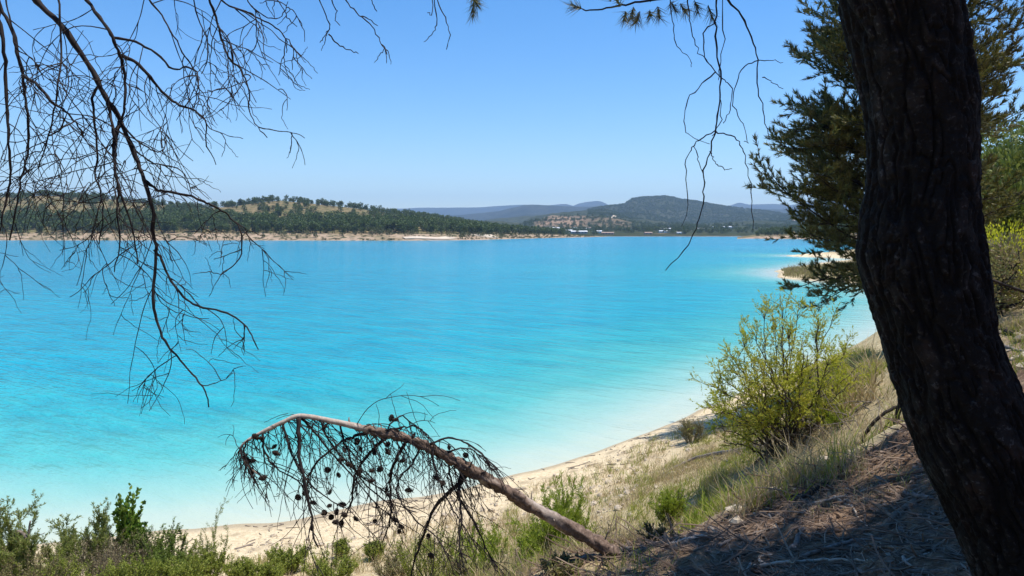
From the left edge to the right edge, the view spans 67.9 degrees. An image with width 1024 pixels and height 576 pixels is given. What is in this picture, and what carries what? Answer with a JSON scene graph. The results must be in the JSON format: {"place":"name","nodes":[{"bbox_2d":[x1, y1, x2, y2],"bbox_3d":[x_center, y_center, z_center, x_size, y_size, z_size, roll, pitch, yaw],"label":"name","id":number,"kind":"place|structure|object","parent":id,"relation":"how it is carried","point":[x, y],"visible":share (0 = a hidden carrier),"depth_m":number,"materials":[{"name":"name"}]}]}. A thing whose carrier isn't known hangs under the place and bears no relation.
{"place":"outdoors","nodes":[
{"label":"outdoors","id":0,"kind":"place"},
{"bbox_2d":[0,196,602,240],"bbox_3d":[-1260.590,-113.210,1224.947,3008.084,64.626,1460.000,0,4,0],"label":"wooded hill","id":1,"kind":"structure","parent":0,"point":[252,236],"depth_m":658.56,"materials":[{"name":"plant"}]},
{"bbox_2d":[10,221,22,231],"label":"pine tree","id":2,"kind":"object","parent":1,"relation":"on","point":[19,225],"visible":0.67,"depth_m":664.09,"materials":[{"name":"green plant"}]},
{"bbox_2d":[20,221,30,232],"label":"pine tree","id":3,"kind":"object","parent":1,"relation":"on","point":[25,227],"visible":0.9,"depth_m":669.94,"materials":[{"name":"green plant"}]},
{"bbox_2d":[160,221,170,232],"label":"pine tree","id":4,"kind":"object","parent":1,"relation":"on","point":[162,226],"visible":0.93,"depth_m":661.16,"materials":[{"name":"green plant"}]},
{"bbox_2d":[261,221,270,231],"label":"pine tree","id":5,"kind":"object","parent":1,"relation":"on","point":[266,224],"visible":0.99,"depth_m":660.11,"materials":[{"name":"green plant"}]},
{"bbox_2d":[276,221,284,230],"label":"pine tree","id":6,"kind":"object","parent":1,"relation":"on","point":[280,223],"visible":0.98,"depth_m":660.33,"materials":[{"name":"green plant"}]},
{"bbox_2d":[0,189,565,233],"bbox_3d":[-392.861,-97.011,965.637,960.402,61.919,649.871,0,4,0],"label":"forest","id":7,"kind":"object","parent":1,"relation":"on","point":[224,221],"visible":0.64,"depth_m":816.14,"materials":[{"name":"green plant"}]},
{"bbox_2d":[0,231,593,239],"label":"scrub","id":8,"kind":"object","parent":1,"relation":"on","point":[57,234],"visible":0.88,"depth_m":645.03,"materials":[{"name":"green plant"}]},
{"bbox_2d":[307,221,316,232],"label":"pine tree","id":9,"kind":"object","parent":1,"relation":"on","point":[313,227],"visible":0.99,"depth_m":651.44,"materials":[{"name":"green plant"}]},
{"bbox_2d":[322,220,331,232],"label":"pine tree","id":10,"kind":"object","parent":1,"relation":"on","point":[327,225],"visible":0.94,"depth_m":656.64,"materials":[{"name":"green plant"}]},
{"bbox_2d":[329,221,337,232],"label":"pine tree","id":11,"kind":"object","parent":1,"relation":"on","point":[333,225],"visible":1,"depth_m":655.73,"materials":[{"name":"green plant"}]},
{"bbox_2d":[358,220,368,231],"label":"pine tree","id":12,"kind":"object","parent":1,"relation":"on","point":[363,225],"visible":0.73,"depth_m":666.60,"materials":[{"name":"green plant"}]},
{"bbox_2d":[366,225,378,234],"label":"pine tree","id":13,"kind":"object","parent":1,"relation":"on","point":[373,230],"visible":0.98,"depth_m":634.43,"materials":[{"name":"green plant"}]},
{"bbox_2d":[405,221,415,232],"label":"pine tree","id":14,"kind":"object","parent":1,"relation":"on","point":[411,225],"visible":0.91,"depth_m":654.17,"materials":[{"name":"green plant"}]},
{"bbox_2d":[402,236,456,239],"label":"sandy shore","id":15,"kind":"structure","parent":0,"point":[432,238],"depth_m":617.19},
{"bbox_2d":[0,236,876,544],"bbox_3d":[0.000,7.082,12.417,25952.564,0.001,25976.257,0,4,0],"label":"water","id":16,"kind":"structure","parent":0,"point":[530,354],"depth_m":49.94,"materials":[{"name":"liquid"}]},
{"bbox_2d":[0,0,1023,208],"label":"sky","id":17,"kind":"structure","parent":0,"point":[533,102],"materials":[{"name":"blue"}]},
{"bbox_2d":[22,249,1023,575],"bbox_3d":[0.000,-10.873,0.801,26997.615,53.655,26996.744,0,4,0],"label":"ground","id":18,"kind":"structure","parent":0,"point":[252,531],"depth_m":16.64,"materials":[{"name":"sand"}]},
{"bbox_2d":[0,488,47,575],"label":"tamarisk shrub","id":19,"kind":"object","parent":18,"relation":"on","point":[19,543],"visible":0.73,"depth_m":13.33,"materials":[{"name":"green plant"}]},
{"bbox_2d":[11,521,43,563],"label":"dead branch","id":20,"kind":"object","parent":19,"relation":"attached to","point":[23,533],"visible":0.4,"depth_m":13.55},
{"bbox_2d":[0,546,70,575],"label":"shrub","id":21,"kind":"object","parent":18,"relation":"on","point":[33,573],"visible":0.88,"depth_m":13.02,"materials":[{"name":"green plant"}]},
{"bbox_2d":[3,546,100,575],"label":"shrub","id":22,"kind":"object","parent":18,"relation":"on","point":[75,572],"visible":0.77,"depth_m":13.22,"materials":[{"name":"green plant"}]},
{"bbox_2d":[38,537,78,565],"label":"tamarisk shrub","id":23,"kind":"object","parent":18,"relation":"on","point":[52,549],"visible":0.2,"depth_m":14.43,"materials":[{"name":"green plant"}]},
{"bbox_2d":[36,498,122,574],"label":"tamarisk shrub","id":24,"kind":"object","parent":18,"relation":"on","point":[102,534],"visible":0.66,"depth_m":14.42,"materials":[{"name":"green plant"}]},
{"bbox_2d":[31,529,134,575],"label":"shrub","id":25,"kind":"object","parent":18,"relation":"on","point":[104,561],"visible":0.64,"depth_m":13.94,"materials":[{"name":"green plant"}]},
{"bbox_2d":[81,526,155,575],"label":"shrub","id":26,"kind":"object","parent":18,"relation":"on","point":[139,550],"visible":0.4,"depth_m":14.31,"materials":[{"name":"green plant"}]},
{"bbox_2d":[85,553,163,575],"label":"shrub","id":27,"kind":"object","parent":18,"relation":"on","point":[151,569],"visible":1,"depth_m":13.20,"materials":[{"name":"green plant"}]},
{"bbox_2d":[111,483,147,553],"bbox_3d":[-7.503,4.897,14.883,0.610,2.024,0.953,-1,4,-12],"label":"poplar sapling","id":28,"kind":"object","parent":18,"relation":"on","point":[130,520],"visible":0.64,"depth_m":14.80,"materials":[{"name":"green plant"}]},
{"bbox_2d":[117,518,190,575],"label":"shrub","id":29,"kind":"object","parent":18,"relation":"on","point":[161,553],"visible":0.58,"depth_m":14.72,"materials":[{"name":"green plant"}]},
{"bbox_2d":[142,555,213,575],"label":"shrub","id":30,"kind":"object","parent":18,"relation":"on","point":[179,570],"visible":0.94,"depth_m":13.72,"materials":[{"name":"green plant"}]},
{"bbox_2d":[0,0,390,423],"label":"bare pine tree","id":31,"kind":"object","parent":18,"relation":"on","point":[110,105],"visible":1,"depth_m":3.12,"materials":[{"name":"black plant"}]},
{"bbox_2d":[172,538,234,575],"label":"shrub","id":32,"kind":"object","parent":18,"relation":"on","point":[218,565],"visible":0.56,"depth_m":15.42,"materials":[{"name":"green plant"}]},
{"bbox_2d":[195,498,231,573],"bbox_3d":[-6.094,5.245,15.742,0.664,1.564,1.075,2,5,25],"label":"tamarisk shrub","id":33,"kind":"object","parent":18,"relation":"on","point":[206,546],"visible":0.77,"depth_m":15.68,"materials":[{"name":"green plant"}]},
{"bbox_2d":[222,555,259,575],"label":"shrub","id":34,"kind":"object","parent":18,"relation":"on","point":[246,567],"visible":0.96,"depth_m":15.01,"materials":[{"name":"green plant"}]},
{"bbox_2d":[253,560,283,575],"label":"shrub","id":35,"kind":"object","parent":18,"relation":"on","point":[268,569],"visible":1,"depth_m":15.09,"materials":[{"name":"green plant"}]},
{"bbox_2d":[264,539,316,573],"bbox_3d":[-4.626,5.692,15.980,1.144,0.669,0.872,-3,5,-31],"label":"shrub","id":36,"kind":"object","parent":18,"relation":"on","point":[282,558],"visible":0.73,"depth_m":15.86,"materials":[{"name":"green plant"}]},
{"bbox_2d":[299,543,358,575],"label":"shrub","id":37,"kind":"object","parent":18,"relation":"on","point":[344,569],"visible":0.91,"depth_m":14.97,"materials":[{"name":"green plant"}]},
{"bbox_2d":[329,535,351,558],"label":"shrub","id":38,"kind":"object","parent":18,"relation":"on","point":[342,542],"visible":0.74,"depth_m":16.93,"materials":[{"name":"green plant"}]},
{"bbox_2d":[362,538,386,559],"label":"shrub","id":39,"kind":"object","parent":18,"relation":"on","point":[367,550],"visible":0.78,"depth_m":16.35,"materials":[{"name":"green plant"}]},
{"bbox_2d":[371,549,413,575],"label":"shrub","id":40,"kind":"object","parent":18,"relation":"on","point":[393,564],"visible":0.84,"depth_m":14.37,"materials":[{"name":"green plant"}]},
{"bbox_2d":[219,385,623,575],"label":"fallen pine tree","id":41,"kind":"object","parent":18,"relation":"on","point":[600,544],"visible":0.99,"depth_m":5.06,"materials":[{"name":"wood"}]},
{"bbox_2d":[390,522,476,575],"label":"shrub","id":42,"kind":"object","parent":18,"relation":"on","point":[406,566],"visible":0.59,"depth_m":13.32,"materials":[{"name":"green plant"}]},
{"bbox_2d":[46,347,850,553],"bbox_3d":[4.525,4.987,29.768,53.964,1.624,9.962,-3,5,-33],"label":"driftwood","id":43,"kind":"object","parent":18,"relation":"on","point":[572,467],"visible":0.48,"depth_m":21.51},
{"bbox_2d":[437,537,487,575],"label":"shrub","id":44,"kind":"object","parent":18,"relation":"on","point":[443,571],"visible":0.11,"depth_m":12.00,"materials":[{"name":"green plant"}]},
{"bbox_2d":[448,556,507,575],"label":"shrub","id":45,"kind":"object","parent":18,"relation":"on","point":[456,571],"visible":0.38,"depth_m":6.73,"materials":[{"name":"green plant"}]},
{"bbox_2d":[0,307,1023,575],"bbox_3d":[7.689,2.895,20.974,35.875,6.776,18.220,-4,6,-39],"label":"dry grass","id":46,"kind":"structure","parent":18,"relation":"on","point":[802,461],"depth_m":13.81,"materials":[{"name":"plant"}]},
{"bbox_2d":[434,518,590,575],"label":"shrub","id":47,"kind":"object","parent":18,"relation":"on","point":[522,544],"visible":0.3,"depth_m":10.78,"materials":[{"name":"green plant"}]},
{"bbox_2d":[494,543,538,565],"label":"shrub","id":48,"kind":"object","parent":18,"relation":"on","point":[515,553],"visible":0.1,"depth_m":9.48,"materials":[{"name":"green plant"}]},
{"bbox_2d":[509,550,541,571],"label":"shrub","id":49,"kind":"object","parent":18,"relation":"on","point":[524,557],"visible":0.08,"depth_m":6.18,"materials":[{"name":"green plant"}]},
{"bbox_2d":[37,312,1023,575],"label":"green grass","id":50,"kind":"structure","parent":18,"relation":"on","point":[739,462],"depth_m":14.83,"materials":[{"name":"plant"}]},
{"bbox_2d":[802,491,838,518],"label":"fallen branch","id":51,"kind":"object","parent":50,"relation":"on","point":[808,496],"visible":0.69,"depth_m":5.72,"materials":[{"name":"wood"}]},
{"bbox_2d":[505,471,597,555],"bbox_3d":[0.595,3.726,11.323,1.424,2.043,1.564,0,4,0],"label":"shrub","id":52,"kind":"object","parent":18,"relation":"on","point":[562,507],"visible":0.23,"depth_m":11.23,"materials":[{"name":"green plant"}]},
{"bbox_2d":[539,548,583,575],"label":"shrub","id":53,"kind":"object","parent":18,"relation":"on","point":[554,570],"visible":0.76,"depth_m":5.33,"materials":[{"name":"green plant"}]},
{"bbox_2d":[570,546,632,561],"bbox_3d":[0.630,1.938,5.482,0.535,0.105,0.079,-1,5,-18],"label":"log","id":54,"kind":"object","parent":18,"relation":"on","point":[588,556],"visible":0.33,"depth_m":5.43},
{"bbox_2d":[575,519,636,543],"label":"grass","id":55,"kind":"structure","parent":18,"relation":"on","point":[608,528],"depth_m":8.42,"materials":[{"name":"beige plant"}]},
{"bbox_2d":[232,326,1023,560],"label":"pebbles","id":56,"kind":"object","parent":18,"relation":"on","point":[735,518],"visible":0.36,"depth_m":18.92,"materials":[{"name":"stone"}]},
{"bbox_2d":[636,515,678,544],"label":"shrub","id":57,"kind":"object","parent":18,"relation":"on","point":[660,530],"visible":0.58,"depth_m":5.83,"materials":[{"name":"green plant"}]},
{"bbox_2d":[647,487,688,526],"bbox_3d":[2.852,3.997,13.865,0.634,0.780,0.714,2,5,29],"label":"shrub","id":58,"kind":"object","parent":18,"relation":"on","point":[670,505],"visible":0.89,"depth_m":13.77,"materials":[{"name":"green plant"}]},
{"bbox_2d":[666,532,707,546],"bbox_3d":[1.246,1.807,5.440,0.358,0.084,0.086,-2,5,-20],"label":"log","id":59,"kind":"object","parent":18,"relation":"on","point":[687,541],"visible":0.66,"depth_m":5.45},
{"bbox_2d":[672,417,707,443],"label":"shrub","id":60,"kind":"object","parent":18,"relation":"on","point":[689,435],"visible":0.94,"depth_m":24.82,"materials":[{"name":"green plant"}]},
{"bbox_2d":[675,504,714,529],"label":"shrub","id":61,"kind":"object","parent":18,"relation":"on","point":[698,517],"visible":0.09,"depth_m":10.28,"materials":[{"name":"green plant"}]},
{"bbox_2d":[688,484,731,515],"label":"shrub","id":62,"kind":"object","parent":18,"relation":"on","point":[703,502],"visible":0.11,"depth_m":11.97,"materials":[{"name":"green plant"}]},
{"bbox_2d":[663,439,773,473],"bbox_3d":[4.968,4.088,19.512,2.436,2.402,8.890,1,4,11],"label":"fallen branch","id":63,"kind":"object","parent":18,"relation":"on","point":[714,454],"visible":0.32,"depth_m":19.96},
{"bbox_2d":[424,0,1023,575],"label":"pine tree","id":64,"kind":"object","parent":18,"relation":"on","point":[922,258],"visible":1,"depth_m":2.46,"materials":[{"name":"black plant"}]},
{"bbox_2d":[992,276,1023,292],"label":"dead branch","id":65,"kind":"object","parent":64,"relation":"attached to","point":[1009,286],"visible":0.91,"depth_m":13.02,"materials":[{"name":"wood"}]},
{"bbox_2d":[718,527,776,546],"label":"fallen branch","id":66,"kind":"object","parent":18,"relation":"on","point":[723,543],"visible":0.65,"depth_m":5.35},
{"bbox_2d":[721,548,777,563],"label":"fallen branch","id":67,"kind":"object","parent":18,"relation":"on","point":[744,554],"visible":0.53,"depth_m":4.89,"materials":[{"name":"wood"}]},
{"bbox_2d":[718,500,792,536],"bbox_3d":[1.796,1.738,5.720,0.889,0.144,0.116,-3,5,-35],"label":"fallen branch","id":68,"kind":"object","parent":18,"relation":"on","point":[772,509],"visible":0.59,"depth_m":5.80,"materials":[{"name":"wood"}]},
{"bbox_2d":[489,384,1023,575],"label":"needle litter","id":69,"kind":"object","parent":18,"relation":"on","point":[922,542],"visible":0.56,"depth_m":5.01,"materials":[{"name":"brown plant"}]},
{"bbox_2d":[720,402,807,461],"bbox_3d":[5.343,3.134,15.867,1.767,1.735,2.887,0,4,0],"label":"brushwood","id":70,"kind":"object","parent":18,"relation":"on","point":[749,443],"visible":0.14,"depth_m":15.96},
{"bbox_2d":[687,287,880,466],"bbox_3d":[5.631,1.815,14.457,4.571,3.673,2.912,0,4,0],"label":"tamarisk shrub","id":71,"kind":"object","parent":18,"relation":"on","point":[789,381],"visible":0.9,"depth_m":14.31,"materials":[{"name":"green plant"}]},
{"bbox_2d":[734,392,845,461],"bbox_3d":[5.626,2.693,14.875,2.045,1.761,2.770,-1,5,-18],"label":"brushwood","id":72,"kind":"object","parent":18,"relation":"on","point":[784,431],"visible":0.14,"depth_m":14.57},
{"bbox_2d":[784,527,805,552],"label":"fallen branch","id":73,"kind":"object","parent":18,"relation":"on","point":[797,538],"visible":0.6,"depth_m":4.93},
{"bbox_2d":[730,388,887,480],"bbox_3d":[5.308,2.642,13.226,2.822,2.075,2.313,0,4,0],"label":"brushwood","id":74,"kind":"object","parent":18,"relation":"on","point":[824,427],"visible":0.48,"depth_m":13.38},
{"bbox_2d":[795,481,827,500],"bbox_3d":[2.336,1.587,5.931,0.311,0.138,0.065,-2,5,-21],"label":"log","id":75,"kind":"object","parent":18,"relation":"on","point":[809,492],"visible":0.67,"depth_m":5.92,"materials":[{"name":"wood"}]},
{"bbox_2d":[781,259,855,281],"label":"spit grass","id":76,"kind":"structure","parent":18,"relation":"on","point":[798,271],"depth_m":132.96,"materials":[{"name":"green plant"}]},
{"bbox_2d":[753,558,887,566],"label":"fallen branch","id":77,"kind":"object","parent":18,"relation":"on","point":[804,561],"visible":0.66,"depth_m":4.48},
{"bbox_2d":[812,404,851,423],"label":"shrub","id":78,"kind":"object","parent":18,"relation":"on","point":[832,419],"visible":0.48,"depth_m":13.62,"materials":[{"name":"green plant"}]},
{"bbox_2d":[807,489,864,505],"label":"fallen branch","id":79,"kind":"object","parent":18,"relation":"on","point":[836,497],"visible":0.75,"depth_m":5.56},
{"bbox_2d":[799,538,896,557],"bbox_3d":[2.031,1.558,4.594,0.546,0.240,0.182,3,5,32],"label":"fallen branch","id":80,"kind":"object","parent":18,"relation":"on","point":[847,542],"visible":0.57,"depth_m":4.64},
{"bbox_2d":[833,495,872,528],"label":"fallen branch","id":81,"kind":"object","parent":18,"relation":"on","point":[855,511],"visible":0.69,"depth_m":5.17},
{"bbox_2d":[830,359,878,378],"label":"tamarisk shrub","id":82,"kind":"object","parent":18,"relation":"on","point":[844,364],"visible":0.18,"depth_m":17.39,"materials":[{"name":"green plant"}]},
{"bbox_2d":[859,406,897,443],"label":"dead branch","id":83,"kind":"object","parent":18,"relation":"on","point":[871,425],"visible":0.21,"depth_m":7.71,"materials":[{"name":"wood"}]},
{"bbox_2d":[743,0,1023,316],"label":"pine tree","id":84,"kind":"object","parent":18,"relation":"on","point":[837,129],"visible":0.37,"depth_m":26.50,"materials":[{"name":"green plant"}]},
{"bbox_2d":[863,500,903,525],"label":"fallen branch","id":85,"kind":"object","parent":18,"relation":"on","point":[885,511],"visible":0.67,"depth_m":4.98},
{"bbox_2d":[863,545,907,551],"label":"fallen branch","id":86,"kind":"object","parent":18,"relation":"on","point":[882,547],"visible":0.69,"depth_m":4.30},
{"bbox_2d":[838,567,942,575],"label":"fallen branch","id":87,"kind":"object","parent":18,"relation":"on","point":[850,572],"visible":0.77,"depth_m":3.85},
{"bbox_2d":[866,475,922,490],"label":"fallen branch","id":88,"kind":"object","parent":18,"relation":"on","point":[880,485],"visible":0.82,"depth_m":5.36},
{"bbox_2d":[893,403,901,424],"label":"dead branch","id":89,"kind":"object","parent":18,"relation":"on","point":[897,411],"visible":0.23,"depth_m":7.70,"materials":[{"name":"wood"}]},
{"bbox_2d":[880,497,918,528],"bbox_3d":[2.483,1.455,4.876,0.474,0.123,0.070,-4,6,-41],"label":"log","id":90,"kind":"object","parent":18,"relation":"on","point":[894,514],"visible":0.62,"depth_m":4.83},
{"bbox_2d":[901,552,929,568],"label":"fallen branch","id":91,"kind":"object","parent":18,"relation":"on","point":[904,559],"visible":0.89,"depth_m":3.86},
{"bbox_2d":[902,490,934,499],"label":"fallen branch","id":92,"kind":"object","parent":18,"relation":"on","point":[914,494],"visible":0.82,"depth_m":5.07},
{"bbox_2d":[981,181,1023,253],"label":"pine tree","id":93,"kind":"object","parent":18,"relation":"on","point":[1020,207],"visible":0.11,"depth_m":29.54,"materials":[{"name":"green plant"}]},
{"bbox_2d":[981,119,1023,179],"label":"pine tree","id":94,"kind":"object","parent":18,"relation":"on","point":[993,140],"visible":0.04,"depth_m":45.05,"materials":[{"name":"green plant"}]},
{"bbox_2d":[982,139,1023,180],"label":"pine tree","id":95,"kind":"object","parent":18,"relation":"on","point":[1000,149],"visible":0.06,"depth_m":39.00,"materials":[{"name":"green plant"}]},
{"bbox_2d":[982,111,1023,158],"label":"pine tree","id":96,"kind":"object","parent":18,"relation":"on","point":[992,146],"visible":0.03,"depth_m":51.34,"materials":[{"name":"green plant"}]},
{"bbox_2d":[984,219,1023,309],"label":"bush","id":97,"kind":"object","parent":18,"relation":"on","point":[994,229],"visible":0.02,"depth_m":15.28,"materials":[{"name":"green plant"}]},
{"bbox_2d":[985,145,1023,182],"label":"pine tree","id":98,"kind":"object","parent":18,"relation":"on","point":[1019,155],"visible":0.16,"depth_m":37.50,"materials":[{"name":"green plant"}]},
{"bbox_2d":[987,232,1023,315],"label":"bush","id":99,"kind":"object","parent":18,"relation":"on","point":[1009,267],"visible":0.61,"depth_m":13.53,"materials":[{"name":"green plant"}]},
{"bbox_2d":[987,227,1023,302],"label":"bush","id":100,"kind":"object","parent":18,"relation":"on","point":[1020,236],"visible":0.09,"depth_m":14.80,"materials":[{"name":"green plant"}]},
{"bbox_2d":[987,176,1023,238],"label":"pine tree","id":101,"kind":"object","parent":18,"relation":"on","point":[1003,193],"depth_m":31.01,"materials":[{"name":"green plant"}]},
{"bbox_2d":[989,242,1023,311],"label":"bush","id":102,"kind":"object","parent":18,"relation":"on","point":[1012,293],"visible":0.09,"depth_m":13.98,"materials":[{"name":"green plant"}]},
{"bbox_2d":[999,326,1022,334],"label":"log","id":103,"kind":"object","parent":18,"relation":"on","point":[1006,330],"visible":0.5,"depth_m":12.67,"materials":[{"name":"wood"}]},
{"bbox_2d":[999,120,1023,163],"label":"pine tree","id":104,"kind":"object","parent":18,"relation":"on","point":[1021,139],"visible":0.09,"depth_m":49.66,"materials":[{"name":"green plant"}]},
{"bbox_2d":[380,201,847,215],"bbox_3d":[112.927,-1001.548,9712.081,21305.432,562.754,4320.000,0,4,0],"label":"distant mountains","id":105,"kind":"structure","parent":0,"point":[458,211],"depth_m":9836.73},
{"bbox_2d":[479,197,806,236],"bbox_3d":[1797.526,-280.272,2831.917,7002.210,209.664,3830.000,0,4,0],"label":"flat topped hill","id":106,"kind":"structure","parent":0,"point":[522,219],"depth_m":2091.09,"materials":[{"name":"plant"}]},
{"bbox_2d":[522,213,804,233],"bbox_3d":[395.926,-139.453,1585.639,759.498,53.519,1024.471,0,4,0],"label":"woods","id":107,"kind":"object","parent":106,"relation":"on","point":[644,227],"visible":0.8,"depth_m":1552.02,"materials":[{"name":"plant"}]},
{"bbox_2d":[586,195,805,223],"bbox_3d":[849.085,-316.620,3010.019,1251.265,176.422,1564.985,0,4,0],"label":"hill woods","id":108,"kind":"object","parent":106,"relation":"on","point":[628,214],"visible":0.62,"depth_m":3138.80,"materials":[{"name":"green plant"}]},
{"bbox_2d":[444,205,852,220],"bbox_3d":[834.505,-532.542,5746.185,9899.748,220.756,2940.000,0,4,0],"label":"forested ridge","id":109,"kind":"structure","parent":0,"point":[527,210],"depth_m":5668.70,"materials":[{"name":"plant"}]},
{"bbox_2d":[737,232,856,238],"bbox_3d":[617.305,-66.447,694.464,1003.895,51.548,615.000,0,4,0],"label":"headland","id":110,"kind":"structure","parent":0,"point":[762,236],"depth_m":745.10,"materials":[{"name":"sand"}]},
{"bbox_2d":[755,218,857,235],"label":"headland woods","id":111,"kind":"object","parent":110,"relation":"on","point":[770,231],"visible":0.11,"depth_m":777.65,"materials":[{"name":"green plant"}]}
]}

